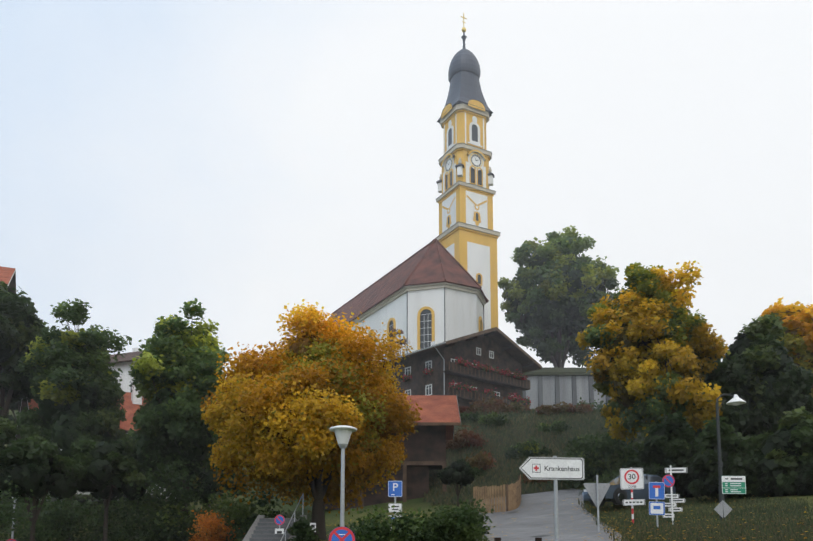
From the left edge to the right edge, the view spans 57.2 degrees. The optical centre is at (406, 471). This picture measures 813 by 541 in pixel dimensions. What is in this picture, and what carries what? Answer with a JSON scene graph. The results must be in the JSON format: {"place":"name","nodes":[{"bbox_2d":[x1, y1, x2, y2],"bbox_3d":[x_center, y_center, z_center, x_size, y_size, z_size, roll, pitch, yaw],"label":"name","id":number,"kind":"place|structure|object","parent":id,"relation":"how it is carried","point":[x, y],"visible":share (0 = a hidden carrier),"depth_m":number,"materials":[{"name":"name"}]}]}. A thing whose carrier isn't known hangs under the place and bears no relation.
{"place":"outdoors","nodes":[
{"label":"outdoors","id":0,"kind":"place"},
{"bbox_2d":[0,410,812,540],"bbox_3d":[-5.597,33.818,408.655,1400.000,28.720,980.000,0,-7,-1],"label":"terrain ground","id":1,"kind":"structure","parent":0,"point":[413,504],"depth_m":47.26,"materials":[{"name":"green plant"}]},
{"bbox_2d":[0,266,15,293],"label":"tall house","id":2,"kind":"structure","parent":1,"relation":"on","point":[6,276],"depth_m":58.39,"materials":[{"name":"tile"}]},
{"bbox_2d":[0,406,21,448],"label":"apple tree","id":3,"kind":"object","parent":1,"relation":"on","point":[6,431],"depth_m":41.05,"materials":[{"name":"green plant"}]},
{"bbox_2d":[7,498,16,540],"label":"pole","id":4,"kind":"object","parent":1,"relation":"on","point":[12,537],"depth_m":34.52,"materials":[{"name":"grey metal"}]},
{"bbox_2d":[6,412,17,444],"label":"tree trunk","id":5,"kind":"object","parent":1,"relation":"on","point":[9,417],"depth_m":62.76,"materials":[{"name":"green plant"}]},
{"bbox_2d":[5,397,21,421],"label":"tree trunk","id":6,"kind":"object","parent":1,"relation":"on","point":[13,405],"depth_m":74.56,"materials":[{"name":"green plant"}]},
{"bbox_2d":[0,281,50,415],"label":"tree","id":7,"kind":"object","parent":1,"relation":"on","point":[14,333],"depth_m":49.61,"materials":[{"name":"green plant"}]},
{"bbox_2d":[0,434,86,540],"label":"tree","id":8,"kind":"object","parent":1,"relation":"on","point":[58,487],"depth_m":32.01,"materials":[{"name":"green plant"}]},
{"bbox_2d":[15,298,134,540],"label":"tree","id":9,"kind":"object","parent":1,"relation":"on","point":[75,364],"depth_m":44.30,"materials":[{"name":"green plant"}]},
{"bbox_2d":[15,381,166,501],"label":"house","id":10,"kind":"structure","parent":1,"relation":"on","point":[129,405],"depth_m":59.58,"materials":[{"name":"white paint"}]},
{"bbox_2d":[70,438,148,540],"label":"tree","id":11,"kind":"object","parent":1,"relation":"on","point":[102,487],"depth_m":35.32,"materials":[{"name":"green plant"}]},
{"bbox_2d":[101,348,145,392],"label":"white house","id":12,"kind":"structure","parent":1,"relation":"on","point":[125,387],"depth_m":75.96,"materials":[{"name":"paint"}]},
{"bbox_2d":[124,428,172,514],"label":"tree","id":13,"kind":"object","parent":1,"relation":"on","point":[130,433],"depth_m":50.03,"materials":[{"name":"green plant"}]},
{"bbox_2d":[128,298,249,532],"bbox_3d":[-11.463,-2.670,40.297,6.980,13.924,7.860,0,-7,-1],"label":"tree","id":14,"kind":"object","parent":1,"relation":"on","point":[198,336],"depth_m":38.55,"materials":[{"name":"green plant"}]},
{"bbox_2d":[166,466,249,513],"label":"bush","id":15,"kind":"object","parent":1,"relation":"on","point":[210,485],"depth_m":48.64,"materials":[{"name":"green plant"}]},
{"bbox_2d":[242,493,306,540],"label":"concrete stairs","id":16,"kind":"structure","parent":1,"relation":"on","point":[255,532],"depth_m":30.13,"materials":[{"name":"grey concrete"}]},
{"bbox_2d":[274,515,315,533],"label":"no-parking sign","id":17,"kind":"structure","parent":1,"relation":"on","point":[278,520],"depth_m":29.79,"materials":[{"name":"red"}]},
{"bbox_2d":[200,299,421,539],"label":"tree","id":18,"kind":"object","parent":1,"relation":"on","point":[312,459],"depth_m":31.80,"materials":[{"name":"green plant"}]},
{"bbox_2d":[0,396,643,540],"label":"shrub foliage","id":19,"kind":"object","parent":1,"relation":"on","point":[468,526],"depth_m":37.11,"materials":[{"name":"green plant"}]},
{"bbox_2d":[328,425,356,540],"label":"street lamp","id":20,"kind":"object","parent":1,"relation":"on","point":[343,434],"depth_m":16.89,"materials":[{"name":"grey metal"}]},
{"bbox_2d":[324,400,460,509],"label":"shed barn","id":21,"kind":"structure","parent":1,"relation":"on","point":[407,472],"depth_m":48.83,"materials":[{"name":"brown wood"}]},
{"bbox_2d":[398,395,459,439],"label":"shed roof","id":22,"kind":"structure","parent":21,"relation":"attached to","point":[441,411],"depth_m":50.15,"materials":[{"name":"red tile"}]},
{"bbox_2d":[388,480,401,530],"bbox_3d":[-0.347,1.472,22.905,0.440,2.401,0.075,0,-7,1],"label":"parking sign","id":23,"kind":"object","parent":1,"relation":"on","point":[394,488],"depth_m":22.96,"materials":[{"name":"blue metal"}]},
{"bbox_2d":[389,327,406,356],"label":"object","id":24,"kind":"object","parent":1,"relation":"on","point":[392,335],"depth_m":99.18,"materials":[{"name":"white paint"}]},
{"bbox_2d":[332,239,488,361],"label":"church nave","id":25,"kind":"structure","parent":1,"relation":"on","point":[424,297],"depth_m":117.41,"materials":[{"name":"white paint"}]},
{"bbox_2d":[328,242,487,326],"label":"church roof","id":26,"kind":"structure","parent":25,"relation":"attached to","point":[411,264],"depth_m":123.06,"materials":[{"name":"brown tile"}]},
{"bbox_2d":[75,408,812,540],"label":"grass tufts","id":27,"kind":"object","parent":1,"relation":"on","point":[733,530],"depth_m":34.12,"materials":[{"name":"green plant"}]},
{"bbox_2d":[372,327,542,407],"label":"farmhouse","id":28,"kind":"object","parent":1,"relation":"on","point":[475,346],"depth_m":78.47,"materials":[{"name":"brown wood"}]},
{"bbox_2d":[488,332,538,371],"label":"roof","id":29,"kind":"structure","parent":28,"relation":"attached to","point":[519,356],"depth_m":81.85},
{"bbox_2d":[437,459,480,512],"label":"tree","id":30,"kind":"object","parent":1,"relation":"on","point":[460,467],"depth_m":42.27,"materials":[{"name":"green plant"}]},
{"bbox_2d":[473,474,520,512],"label":"wooden fence","id":31,"kind":"object","parent":1,"relation":"on","point":[513,504],"depth_m":40.67,"materials":[{"name":"brown wood"}]},
{"bbox_2d":[494,538,541,540],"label":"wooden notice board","id":32,"kind":"object","parent":1,"relation":"on","point":[499,539],"visible":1,"depth_m":9.36,"materials":[{"name":"brown wood"}]},
{"bbox_2d":[477,488,624,540],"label":"road kerb","id":33,"kind":"structure","parent":1,"relation":"on","point":[617,534],"depth_m":31.73,"materials":[{"name":"stone"}]},
{"bbox_2d":[519,456,584,540],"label":"direction sign","id":34,"kind":"object","parent":1,"relation":"on","point":[555,469],"visible":1,"depth_m":13.77,"materials":[{"name":"white metal"}]},
{"bbox_2d":[497,225,619,367],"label":"tree","id":35,"kind":"object","parent":1,"relation":"on","point":[553,291],"depth_m":108.44,"materials":[{"name":"green plant"}]},
{"bbox_2d":[523,367,614,411],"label":"churchyard wall","id":36,"kind":"structure","parent":1,"relation":"on","point":[549,385],"depth_m":101.02,"materials":[{"name":"concrete"}]},
{"bbox_2d":[584,475,609,531],"bbox_3d":[5.645,1.107,21.955,0.830,2.020,0.085,1,-7,-9],"label":"yield sign","id":37,"kind":"object","parent":1,"relation":"on","point":[595,492],"depth_m":22.02,"materials":[{"name":"grey metal"}]},
{"bbox_2d":[582,474,675,506],"bbox_3d":[10.640,0.922,35.624,4.279,1.517,2.100,3,-7,-26],"label":"car body","id":38,"kind":"object","parent":1,"relation":"on","point":[617,496],"depth_m":34.92,"materials":[{"name":"blue paint"}]},
{"bbox_2d":[620,467,644,522],"bbox_3d":[7.608,0.987,25.075,0.805,2.292,0.110,0,-7,3],"label":"speed limit sign","id":39,"kind":"object","parent":1,"relation":"on","point":[632,476],"depth_m":25.12,"materials":[{"name":"white metal"}]},
{"bbox_2d":[575,260,730,444],"bbox_3d":[13.352,-5.086,40.666,7.571,13.651,7.528,0,-7,-1],"label":"tree","id":40,"kind":"object","parent":1,"relation":"on","point":[606,367],"depth_m":39.59,"materials":[{"name":"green plant"}]},
{"bbox_2d":[649,481,664,526],"bbox_3d":[7.240,1.128,21.543,0.483,1.683,0.072,0,-7,2],"label":"dead end sign","id":41,"kind":"object","parent":1,"relation":"on","point":[656,492],"depth_m":21.55,"materials":[{"name":"blue metal"}]},
{"bbox_2d":[624,412,701,497],"bbox_3d":[13.399,-0.532,37.166,3.915,4.591,3.899,5,-8,-37],"label":"tree","id":42,"kind":"object","parent":1,"relation":"on","point":[672,443],"depth_m":36.31,"materials":[{"name":"green plant"}]},
{"bbox_2d":[662,465,686,523],"bbox_3d":[8.687,0.902,24.119,0.852,2.208,0.128,0,-7,-1],"label":"signpost","id":43,"kind":"object","parent":1,"relation":"on","point":[668,480],"depth_m":24.12,"materials":[{"name":"white metal"}]},
{"bbox_2d":[693,357,720,436],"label":"tree","id":44,"kind":"object","parent":1,"relation":"on","point":[699,430],"depth_m":42.48,"materials":[{"name":"green plant"}]},
{"bbox_2d":[675,417,770,498],"bbox_3d":[14.807,-0.069,33.301,4.835,4.520,4.629,0,-7,-1],"label":"bush","id":45,"kind":"object","parent":1,"relation":"on","point":[699,469],"depth_m":32.35,"materials":[{"name":"green plant"}]},
{"bbox_2d":[714,394,745,520],"bbox_3d":[10.286,-0.322,23.732,1.219,4.397,0.600,0,-7,-1],"label":"street lamp","id":46,"kind":"object","parent":1,"relation":"on","point":[732,485],"depth_m":23.58,"materials":[{"name":"grey metal"}]},
{"bbox_2d":[703,313,812,436],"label":"tree","id":47,"kind":"object","parent":1,"relation":"on","point":[763,384],"depth_m":39.35,"materials":[{"name":"green plant"}]},
{"bbox_2d":[737,406,812,496],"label":"bush","id":48,"kind":"object","parent":1,"relation":"on","point":[780,474],"depth_m":31.00,"materials":[{"name":"green plant"}]},
{"bbox_2d":[760,297,812,397],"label":"tree","id":49,"kind":"object","parent":1,"relation":"on","point":[796,330],"depth_m":45.40,"materials":[{"name":"plant"}]},
{"bbox_2d":[0,0,812,540],"label":"sky","id":50,"kind":"structure","parent":0,"point":[247,160],"materials":[{"name":"white"}]},
{"bbox_2d":[432,14,500,330],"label":"church tower","id":51,"kind":"structure","parent":0,"point":[478,252],"depth_m":136.25,"materials":[{"name":"yellow paint"}]},
{"bbox_2d":[480,489,620,540],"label":"road asphalt","id":52,"kind":"structure","parent":0,"point":[581,523],"depth_m":33.92,"materials":[{"name":"grey asphalt"}]},
{"bbox_2d":[508,511,549,536],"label":"road manholes","id":53,"kind":"object","parent":52,"relation":"on","point":[531,536],"depth_m":22.04,"materials":[{"name":"grey metal"}]},
{"bbox_2d":[326,496,811,540],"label":"fallen leaves","id":54,"kind":"object","parent":52,"relation":"on","point":[665,530],"visible":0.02,"depth_m":20.65,"materials":[{"name":"plant"}]}
]}

